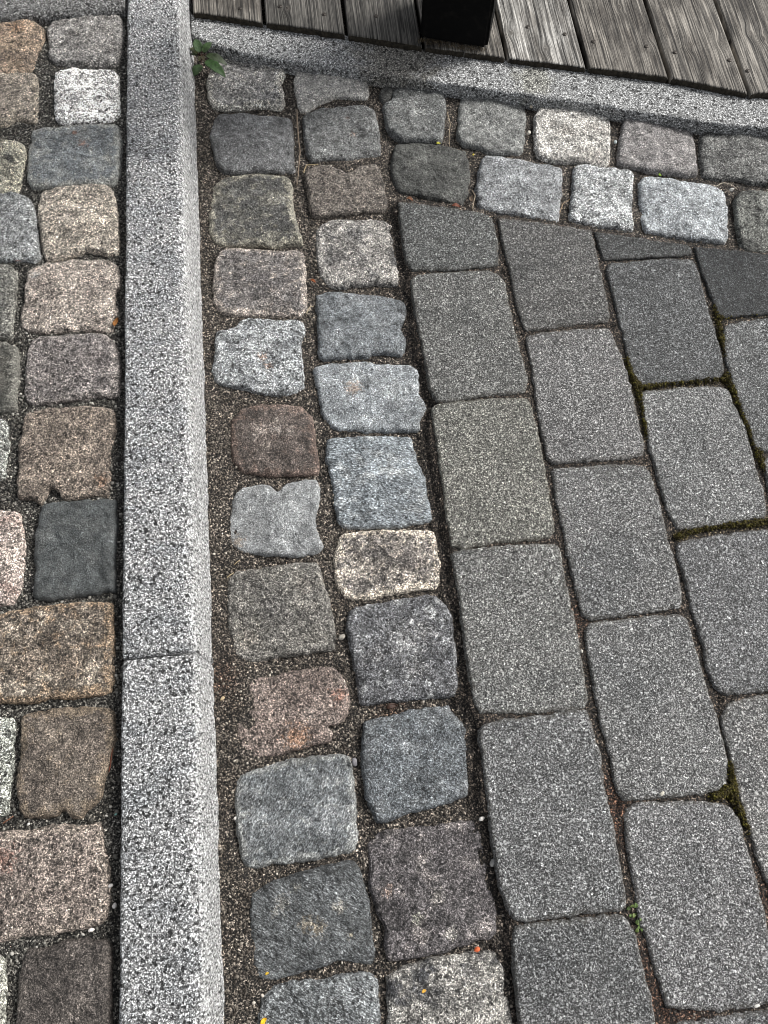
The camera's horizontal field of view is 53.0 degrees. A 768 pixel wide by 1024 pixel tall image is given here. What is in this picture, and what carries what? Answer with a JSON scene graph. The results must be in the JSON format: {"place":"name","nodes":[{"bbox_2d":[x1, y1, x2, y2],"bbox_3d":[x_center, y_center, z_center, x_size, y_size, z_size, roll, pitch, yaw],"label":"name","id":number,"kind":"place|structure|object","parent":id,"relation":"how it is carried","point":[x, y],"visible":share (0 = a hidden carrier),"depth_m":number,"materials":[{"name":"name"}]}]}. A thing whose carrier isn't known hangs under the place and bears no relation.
{"place":"outdoors","nodes":[
{"label":"outdoors","id":0,"kind":"place"},
{"bbox_2d":[0,0,767,1023],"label":"bedding sand","id":1,"kind":"structure","parent":0,"point":[246,720],"depth_m":1.13,"materials":[{"name":"brown gravel"}]},
{"bbox_2d":[0,956,7,1023],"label":"granite sett","id":2,"kind":"object","parent":1,"relation":"on","point":[3,989],"visible":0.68,"depth_m":0.87,"materials":[{"name":"grey stone"}]},
{"bbox_2d":[0,419,10,480],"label":"granite sett","id":3,"kind":"object","parent":1,"relation":"on","point":[5,444],"visible":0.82,"depth_m":1.11,"materials":[{"name":"grey stone"}]},
{"bbox_2d":[0,717,16,817],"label":"granite sett","id":4,"kind":"object","parent":1,"relation":"on","point":[7,743],"visible":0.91,"depth_m":0.96,"materials":[{"name":"grey stone"}]},
{"bbox_2d":[0,264,18,340],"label":"granite sett","id":5,"kind":"object","parent":1,"relation":"on","point":[9,276],"visible":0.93,"depth_m":1.19,"materials":[{"name":"grey stone"}]},
{"bbox_2d":[0,341,20,414],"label":"granite sett","id":6,"kind":"object","parent":1,"relation":"on","point":[10,369],"visible":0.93,"depth_m":1.14,"materials":[{"name":"grey stone"}]},
{"bbox_2d":[0,510,26,606],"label":"granite sett","id":7,"kind":"object","parent":1,"relation":"on","point":[13,546],"visible":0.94,"depth_m":1.05,"materials":[{"name":"beige stone"}]},
{"bbox_2d":[0,139,27,193],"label":"granite sett","id":8,"kind":"object","parent":1,"relation":"on","point":[13,156],"visible":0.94,"depth_m":1.28,"materials":[{"name":"grey stone"}]},
{"bbox_2d":[0,72,38,127],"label":"granite sett","id":9,"kind":"object","parent":1,"relation":"on","point":[19,97],"visible":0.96,"depth_m":1.34,"materials":[{"name":"brown stone"}]},
{"bbox_2d":[0,191,41,263],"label":"granite sett","id":10,"kind":"object","parent":1,"relation":"on","point":[19,237],"visible":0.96,"depth_m":1.23,"materials":[{"name":"grey stone"}]},
{"bbox_2d":[0,19,45,73],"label":"granite sett","id":11,"kind":"object","parent":1,"relation":"on","point":[22,41],"visible":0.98,"depth_m":1.38,"materials":[{"name":"brown stone"}]},
{"bbox_2d":[0,822,111,942],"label":"granite sett","id":12,"kind":"object","parent":1,"relation":"on","point":[55,879],"visible":0.99,"depth_m":0.91,"materials":[{"name":"brown stone"}]},
{"bbox_2d":[0,602,115,704],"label":"granite sett","id":13,"kind":"object","parent":1,"relation":"on","point":[61,651],"visible":0.97,"depth_m":1.00,"materials":[{"name":"brown stone"}]},
{"bbox_2d":[0,10,127,1023],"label":"grit","id":14,"kind":"object","parent":1,"relation":"on","point":[115,855],"visible":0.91,"depth_m":1.08,"materials":[{"name":"gravel"}]},
{"bbox_2d":[15,937,113,1023],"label":"granite sett","id":15,"kind":"object","parent":1,"relation":"on","point":[68,981],"visible":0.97,"depth_m":0.87,"materials":[{"name":"brown stone"}]},
{"bbox_2d":[16,706,117,819],"bbox_3d":[-0.397,0.322,0.986,0.125,0.073,0.138,-5,70,-3],"label":"granite sett","id":16,"kind":"object","parent":1,"relation":"on","point":[64,762],"visible":0.95,"depth_m":0.96,"materials":[{"name":"brown stone"}]},
{"bbox_2d":[17,405,116,505],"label":"granite sett","id":17,"kind":"object","parent":1,"relation":"on","point":[65,452],"visible":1,"depth_m":1.10,"materials":[{"name":"brown stone"}]},
{"bbox_2d":[21,259,121,334],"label":"granite sett","id":18,"kind":"object","parent":1,"relation":"on","point":[70,296],"visible":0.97,"depth_m":1.19,"materials":[{"name":"grey stone"}]},
{"bbox_2d":[24,333,121,405],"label":"granite sett","id":19,"kind":"object","parent":1,"relation":"on","point":[72,368],"visible":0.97,"depth_m":1.15,"materials":[{"name":"grey stone"}]},
{"bbox_2d":[27,124,122,190],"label":"granite sett","id":20,"kind":"object","parent":1,"relation":"on","point":[70,155],"visible":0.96,"depth_m":1.29,"materials":[{"name":"grey stone"}]},
{"bbox_2d":[33,499,118,601],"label":"granite sett","id":21,"kind":"object","parent":1,"relation":"on","point":[75,552],"visible":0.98,"depth_m":1.05,"materials":[{"name":"grey stone"}]},
{"bbox_2d":[37,183,120,262],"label":"granite sett","id":22,"kind":"object","parent":1,"relation":"on","point":[75,221],"visible":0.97,"depth_m":1.24,"materials":[{"name":"beige stone"}]},
{"bbox_2d":[47,15,124,69],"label":"granite sett","id":23,"kind":"object","parent":1,"relation":"on","point":[91,42],"visible":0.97,"depth_m":1.38,"materials":[{"name":"grey stone"}]},
{"bbox_2d":[54,67,120,125],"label":"granite sett","id":24,"kind":"object","parent":1,"relation":"on","point":[84,96],"visible":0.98,"depth_m":1.34,"materials":[{"name":"grey stone"}]},
{"bbox_2d":[190,39,226,76],"bbox_3d":[-0.336,-0.858,1.473,0.070,0.050,0.076,-5,70,-3],"label":"weed","id":25,"kind":"object","parent":1,"relation":"on","point":[213,61],"visible":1,"depth_m":1.46,"materials":[{"name":"green plant"}]},
{"bbox_2d":[206,59,285,112],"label":"granite sett","id":26,"kind":"object","parent":1,"relation":"on","point":[241,87],"visible":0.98,"depth_m":1.47,"materials":[{"name":"grey stone"}]},
{"bbox_2d":[209,113,295,175],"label":"granite sett","id":27,"kind":"object","parent":1,"relation":"on","point":[244,144],"visible":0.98,"depth_m":1.42,"materials":[{"name":"grey stone"}]},
{"bbox_2d":[208,174,302,249],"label":"granite sett","id":28,"kind":"object","parent":1,"relation":"on","point":[251,211],"visible":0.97,"depth_m":1.37,"materials":[{"name":"grey stone"}]},
{"bbox_2d":[211,318,305,397],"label":"granite sett","id":29,"kind":"object","parent":1,"relation":"on","point":[258,356],"visible":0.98,"depth_m":1.26,"materials":[{"name":"grey stone"}]},
{"bbox_2d":[212,248,307,317],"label":"granite sett","id":30,"kind":"object","parent":1,"relation":"on","point":[258,283],"visible":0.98,"depth_m":1.32,"materials":[{"name":"grey stone"}]},
{"bbox_2d":[230,404,319,477],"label":"granite sett","id":31,"kind":"object","parent":1,"relation":"on","point":[273,441],"visible":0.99,"depth_m":1.21,"materials":[{"name":"brown stone"}]},
{"bbox_2d":[230,479,323,557],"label":"granite sett","id":32,"kind":"object","parent":1,"relation":"on","point":[267,521],"visible":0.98,"depth_m":1.17,"materials":[{"name":"grey stone"}]},
{"bbox_2d":[227,562,335,661],"bbox_3d":[-0.153,0.154,1.149,0.159,0.073,0.146,-5,70,-3],"label":"granite sett","id":33,"kind":"object","parent":1,"relation":"on","point":[281,611],"visible":0.99,"depth_m":1.12,"materials":[{"name":"grey stone"}]},
{"bbox_2d":[237,667,350,756],"bbox_3d":[-0.128,0.288,1.099,0.164,0.074,0.116,-5,70,-3],"label":"granite sett","id":34,"kind":"object","parent":1,"relation":"on","point":[295,710],"visible":0.98,"depth_m":1.07,"materials":[{"name":"brown stone"}]},
{"bbox_2d":[235,754,358,868],"bbox_3d":[-0.118,0.408,1.054,0.166,0.075,0.135,-5,70,-3],"label":"granite sett","id":35,"kind":"object","parent":1,"relation":"on","point":[294,810],"visible":1,"depth_m":1.02,"materials":[{"name":"grey stone"}]},
{"bbox_2d":[296,110,300,185],"bbox_3d":[-0.158,-0.674,1.422,0.008,0.004,0.180,-2,70,-2],"label":"twig","id":36,"kind":"object","parent":1,"relation":"on","point":[298,144],"visible":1,"depth_m":1.42,"materials":[{"name":"brown wood"}]},
{"bbox_2d":[250,860,374,979],"bbox_3d":[-0.094,0.531,1.010,0.160,0.073,0.129,-5,70,-3],"label":"granite sett","id":37,"kind":"object","parent":1,"relation":"on","point":[315,918],"visible":0.97,"depth_m":0.98,"materials":[{"name":"grey stone"}]},
{"bbox_2d":[257,971,380,1023],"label":"granite sett","id":38,"kind":"object","parent":1,"relation":"on","point":[348,998],"visible":0.94,"depth_m":0.95,"materials":[{"name":"grey stone"}]},
{"bbox_2d":[293,72,368,113],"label":"granite sett","id":39,"kind":"object","parent":1,"relation":"on","point":[312,91],"visible":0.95,"depth_m":1.48,"materials":[{"name":"grey stone"}]},
{"bbox_2d":[302,105,380,163],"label":"granite sett","id":40,"kind":"object","parent":1,"relation":"on","point":[350,133],"visible":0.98,"depth_m":1.44,"materials":[{"name":"grey stone"}]},
{"bbox_2d":[338,634,344,639],"bbox_3d":[-0.061,0.180,1.108,0.011,0.008,0.008,-39,75,-14],"label":"stone chip","id":41,"kind":"object","parent":1,"relation":"on","point":[341,636],"visible":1,"depth_m":1.10,"materials":[{"name":"white stone"}]},
{"bbox_2d":[304,164,387,219],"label":"granite sett","id":42,"kind":"object","parent":1,"relation":"on","point":[333,193],"visible":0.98,"depth_m":1.39,"materials":[{"name":"grey stone"}]},
{"bbox_2d":[352,758,356,766],"bbox_3d":[-0.040,0.340,1.046,0.008,0.007,0.011,-2,70,-2],"label":"stone chip","id":43,"kind":"object","parent":1,"relation":"on","point":[354,761],"visible":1,"depth_m":1.04,"materials":[{"name":"white stone"}]},
{"bbox_2d":[316,219,398,289],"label":"granite sett","id":44,"kind":"object","parent":1,"relation":"on","point":[354,254],"visible":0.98,"depth_m":1.34,"materials":[{"name":"grey stone"}]},
{"bbox_2d":[315,292,406,361],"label":"granite sett","id":45,"kind":"object","parent":1,"relation":"on","point":[351,326],"visible":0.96,"depth_m":1.29,"materials":[{"name":"grey stone"}]},
{"bbox_2d":[313,361,425,433],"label":"granite sett","id":46,"kind":"object","parent":1,"relation":"on","point":[364,397],"visible":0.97,"depth_m":1.24,"materials":[{"name":"grey stone"}]},
{"bbox_2d":[325,436,431,529],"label":"granite sett","id":47,"kind":"object","parent":1,"relation":"on","point":[378,482],"visible":0.96,"depth_m":1.19,"materials":[{"name":"grey stone"}]},
{"bbox_2d":[379,87,392,104],"bbox_3d":[0.003,-0.804,1.492,0.026,0.023,0.057,13,70,3],"label":"stone flake","id":48,"kind":"object","parent":1,"relation":"on","point":[385,94],"visible":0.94,"depth_m":1.48,"materials":[{"name":"stone"}]},
{"bbox_2d":[333,529,440,600],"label":"granite sett","id":49,"kind":"object","parent":1,"relation":"on","point":[372,565],"visible":0.96,"depth_m":1.15,"materials":[{"name":"beige stone"}]},
{"bbox_2d":[387,703,397,708],"bbox_3d":[0.011,0.272,1.081,0.016,0.005,0.007,-14,70,-6],"label":"dry leaf","id":50,"kind":"object","parent":1,"relation":"on","point":[391,705],"visible":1,"depth_m":1.08,"materials":[{"name":"brown plant"}]},
{"bbox_2d":[345,594,457,705],"bbox_3d":[0.025,0.206,1.133,0.158,0.074,0.154,-5,70,-3],"label":"granite sett","id":51,"kind":"object","parent":1,"relation":"on","point":[403,650],"visible":1,"depth_m":1.10,"materials":[{"name":"grey stone"}]},
{"bbox_2d":[360,705,467,823],"bbox_3d":[0.045,0.352,1.080,0.157,0.073,0.146,-5,70,-3],"label":"granite sett","id":52,"kind":"object","parent":1,"relation":"on","point":[413,761],"visible":1,"depth_m":1.05,"materials":[{"name":"grey stone"}]},
{"bbox_2d":[382,87,445,144],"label":"granite sett","id":53,"kind":"object","parent":1,"relation":"on","point":[411,115],"visible":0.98,"depth_m":1.46,"materials":[{"name":"grey stone"}]},
{"bbox_2d":[390,143,469,205],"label":"granite sett","id":54,"kind":"object","parent":1,"relation":"on","point":[435,173],"visible":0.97,"depth_m":1.41,"materials":[{"name":"grey stone"}]},
{"bbox_2d":[367,820,496,960],"bbox_3d":[0.061,0.498,1.025,0.165,0.074,0.158,-5,70,-3],"label":"granite sett","id":55,"kind":"object","parent":1,"relation":"on","point":[431,894],"visible":0.96,"depth_m":0.99,"materials":[{"name":"grey stone"}]},
{"bbox_2d":[385,950,511,1023],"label":"granite sett","id":56,"kind":"object","parent":1,"relation":"on","point":[467,987],"visible":0.94,"depth_m":0.96,"materials":[{"name":"grey stone"}]},
{"bbox_2d":[398,202,498,271],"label":"concrete paver","id":57,"kind":"object","parent":1,"relation":"on","point":[440,239],"visible":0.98,"depth_m":1.35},
{"bbox_2d":[410,270,527,402],"bbox_3d":[0.140,-0.287,1.313,0.172,0.071,0.255,-5,70,-3],"label":"concrete paver","id":58,"kind":"object","parent":1,"relation":"on","point":[468,339],"visible":0.98,"depth_m":1.28,"materials":[{"name":"grey concrete"}]},
{"bbox_2d":[191,15,767,136],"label":"edging stone","id":59,"kind":"object","parent":1,"relation":"on","point":[622,99],"visible":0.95,"depth_m":1.47,"materials":[{"name":"stone"}]},
{"bbox_2d":[456,97,525,156],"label":"granite sett","id":60,"kind":"object","parent":1,"relation":"on","point":[491,127],"visible":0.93,"depth_m":1.45,"materials":[{"name":"grey stone"}]},
{"bbox_2d":[431,398,553,549],"bbox_3d":[0.168,-0.054,1.227,0.169,0.072,0.253,-5,70,-3],"label":"concrete paver","id":61,"kind":"object","parent":1,"relation":"on","point":[492,473],"visible":0.99,"depth_m":1.19,"materials":[{"name":"grey concrete"}]},
{"bbox_2d":[490,859,494,866],"bbox_3d":[0.142,0.459,1.007,0.007,0.007,0.011,25,71,8],"label":"stone chip","id":62,"kind":"object","parent":1,"relation":"on","point":[492,862],"visible":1,"depth_m":1.00,"materials":[{"name":"grey stone"}]},
{"bbox_2d":[474,155,562,222],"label":"granite sett","id":63,"kind":"object","parent":1,"relation":"on","point":[517,187],"visible":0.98,"depth_m":1.40,"materials":[{"name":"grey stone"}]},
{"bbox_2d":[450,544,587,714],"bbox_3d":[0.195,0.177,1.141,0.168,0.072,0.254,-5,70,-3],"label":"concrete paver","id":64,"kind":"object","parent":1,"relation":"on","point":[521,644],"visible":0.98,"depth_m":1.11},
{"bbox_2d":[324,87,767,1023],"bbox_3d":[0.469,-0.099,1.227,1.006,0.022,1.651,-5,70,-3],"label":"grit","id":65,"kind":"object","parent":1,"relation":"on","point":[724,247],"visible":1,"depth_m":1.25,"materials":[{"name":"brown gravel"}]},
{"bbox_2d":[477,710,625,922],"bbox_3d":[0.220,0.410,1.054,0.169,0.072,0.257,-5,70,-3],"label":"concrete paver","id":66,"kind":"object","parent":1,"relation":"on","point":[552,833],"visible":0.98,"depth_m":1.02,"materials":[{"name":"grey concrete"}]},
{"bbox_2d":[497,219,609,331],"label":"concrete paver","id":67,"kind":"object","parent":1,"relation":"on","point":[555,273],"visible":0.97,"depth_m":1.33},
{"bbox_2d":[532,106,610,167],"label":"granite sett","id":68,"kind":"object","parent":1,"relation":"on","point":[563,136],"visible":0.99,"depth_m":1.45,"materials":[{"name":"grey stone"}]},
{"bbox_2d":[510,913,654,1023],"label":"concrete paver","id":69,"kind":"object","parent":1,"relation":"on","point":[580,970],"visible":0.97,"depth_m":0.96,"materials":[{"name":"grey concrete"}]},
{"bbox_2d":[525,328,644,464],"bbox_3d":[0.323,-0.181,1.278,0.166,0.072,0.248,-5,70,-3],"label":"concrete paver","id":70,"kind":"object","parent":1,"relation":"on","point":[585,404],"visible":0.97,"depth_m":1.24,"materials":[{"name":"grey concrete"}]},
{"bbox_2d":[568,164,633,232],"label":"granite sett","id":71,"kind":"object","parent":1,"relation":"on","point":[601,197],"visible":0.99,"depth_m":1.40,"materials":[{"name":"grey stone"}]},
{"bbox_2d":[551,464,681,621],"bbox_3d":[0.349,0.050,1.193,0.163,0.071,0.247,-5,70,-3],"label":"concrete paver","id":72,"kind":"object","parent":1,"relation":"on","point":[619,555],"visible":0.98,"depth_m":1.16,"materials":[{"name":"grey concrete"}]},
{"bbox_2d":[627,903,642,931],"bbox_3d":[0.321,0.520,0.987,0.016,0.022,0.034,-17,71,-8],"label":"sprig","id":73,"kind":"object","parent":1,"relation":"on","point":[635,905],"visible":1,"depth_m":0.98,"materials":[{"name":"green plant"}]},
{"bbox_2d":[594,232,691,260],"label":"concrete paver","id":74,"kind":"object","parent":1,"relation":"on","point":[612,247],"visible":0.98,"depth_m":1.35,"materials":[{"name":"grey concrete"}]},
{"bbox_2d":[584,614,727,800],"bbox_3d":[0.379,0.280,1.107,0.169,0.072,0.252,-5,70,-3],"label":"concrete paver","id":75,"kind":"object","parent":1,"relation":"on","point":[659,727],"visible":0.98,"depth_m":1.07,"materials":[{"name":"grey concrete"}]},
{"bbox_2d":[616,119,697,178],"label":"granite sett","id":76,"kind":"object","parent":1,"relation":"on","point":[649,148],"visible":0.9,"depth_m":1.44,"materials":[{"name":"grey stone"}]},
{"bbox_2d":[605,258,723,384],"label":"concrete paver","id":77,"kind":"object","parent":1,"relation":"on","point":[665,324],"visible":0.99,"depth_m":1.30,"materials":[{"name":"grey concrete"}]},
{"bbox_2d":[637,176,727,244],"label":"granite sett","id":78,"kind":"object","parent":1,"relation":"on","point":[670,208],"visible":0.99,"depth_m":1.39,"materials":[{"name":"grey stone"}]},
{"bbox_2d":[623,800,767,1012],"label":"concrete paver","id":79,"kind":"object","parent":1,"relation":"on","point":[700,912],"visible":0.98,"depth_m":0.99,"materials":[{"name":"grey concrete"}]},
{"bbox_2d":[624,304,767,834],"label":"moss","id":80,"kind":"object","parent":1,"relation":"on","point":[726,792],"visible":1,"depth_m":1.21,"materials":[{"name":"green plant"}]},
{"bbox_2d":[640,385,765,529],"bbox_3d":[0.501,-0.080,1.245,0.168,0.071,0.247,-5,70,-3],"label":"concrete paver","id":81,"kind":"object","parent":1,"relation":"on","point":[701,454],"visible":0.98,"depth_m":1.21,"materials":[{"name":"grey concrete"}]},
{"bbox_2d":[675,529,767,695],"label":"concrete paver","id":82,"kind":"object","parent":1,"relation":"on","point":[724,578],"visible":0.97,"depth_m":1.13,"materials":[{"name":"grey concrete"}]},
{"bbox_2d":[676,1009,767,1023],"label":"concrete paver","id":83,"kind":"object","parent":1,"relation":"on","point":[755,1017],"visible":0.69,"depth_m":0.94,"materials":[{"name":"grey concrete"}]},
{"bbox_2d":[693,247,767,319],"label":"concrete paver","id":84,"kind":"object","parent":1,"relation":"on","point":[735,282],"visible":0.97,"depth_m":1.33,"materials":[{"name":"grey concrete"}]},
{"bbox_2d":[698,132,767,186],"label":"granite sett","id":85,"kind":"object","parent":1,"relation":"on","point":[739,158],"visible":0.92,"depth_m":1.44,"materials":[{"name":"grey stone"}]},
{"bbox_2d":[719,694,767,886],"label":"concrete paver","id":86,"kind":"object","parent":1,"relation":"on","point":[744,725],"visible":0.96,"depth_m":1.05,"materials":[{"name":"grey concrete"}]},
{"bbox_2d":[722,318,767,452],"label":"concrete paver","id":87,"kind":"object","parent":1,"relation":"on","point":[746,353],"visible":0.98,"depth_m":1.27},
{"bbox_2d":[732,190,767,252],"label":"granite sett","id":88,"kind":"object","parent":1,"relation":"on","point":[750,213],"visible":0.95,"depth_m":1.39,"materials":[{"name":"grey stone"}]},
{"bbox_2d":[763,458,767,492],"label":"concrete paver","id":89,"kind":"object","parent":1,"relation":"on","point":[766,471],"visible":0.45,"depth_m":1.21,"materials":[{"name":"grey concrete"}]},
{"label":"ground","id":90,"kind":"structure","parent":0,"visible":0},
{"bbox_2d":[0,0,127,25],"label":"edging stone","id":91,"kind":"object","parent":90,"relation":"on","point":[44,12],"visible":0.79,"depth_m":1.40,"materials":[{"name":"stone"}]},
{"bbox_2d":[122,0,212,663],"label":"kerb stone","id":92,"kind":"object","parent":90,"relation":"on","point":[166,609],"visible":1,"depth_m":1.16,"materials":[{"name":"stone"}]},
{"bbox_2d":[119,654,224,1023],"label":"kerb stone","id":93,"kind":"object","parent":90,"relation":"on","point":[171,965],"visible":0.95,"depth_m":0.92,"materials":[{"name":"stone"}]},
{"bbox_2d":[193,0,262,27],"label":"deck plank","id":94,"kind":"object","parent":90,"relation":"on","point":[245,12],"visible":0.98,"depth_m":1.50,"materials":[{"name":"grey wood"}]},
{"bbox_2d":[264,0,344,39],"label":"deck plank","id":95,"kind":"object","parent":90,"relation":"on","point":[322,18],"visible":0.99,"depth_m":1.50,"materials":[{"name":"grey wood"}]},
{"bbox_2d":[343,0,421,51],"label":"deck plank","id":96,"kind":"object","parent":90,"relation":"on","point":[390,23],"visible":1,"depth_m":1.50,"materials":[{"name":"grey wood"}]},
{"bbox_2d":[414,0,504,62],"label":"deck plank","id":97,"kind":"object","parent":90,"relation":"on","point":[494,51],"visible":0.38,"depth_m":1.48,"materials":[{"name":"grey wood"}]},
{"bbox_2d":[418,0,496,53],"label":"deck post","id":98,"kind":"object","parent":97,"relation":"on","point":[468,22],"visible":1,"depth_m":1.44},
{"bbox_2d":[495,0,584,72],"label":"deck plank","id":99,"kind":"object","parent":90,"relation":"on","point":[538,33],"visible":0.98,"depth_m":1.50,"materials":[{"name":"grey wood"}]},
{"bbox_2d":[567,0,667,82],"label":"deck plank","id":100,"kind":"object","parent":90,"relation":"on","point":[616,38],"visible":0.98,"depth_m":1.50,"materials":[{"name":"grey wood"}]},
{"bbox_2d":[643,0,746,97],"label":"deck plank","id":101,"kind":"object","parent":90,"relation":"on","point":[694,49],"visible":0.98,"depth_m":1.50,"materials":[{"name":"grey wood"}]},
{"bbox_2d":[713,0,767,98],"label":"deck plank","id":102,"kind":"object","parent":90,"relation":"on","point":[744,23],"visible":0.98,"depth_m":1.51,"materials":[{"name":"grey wood"}]}
]}

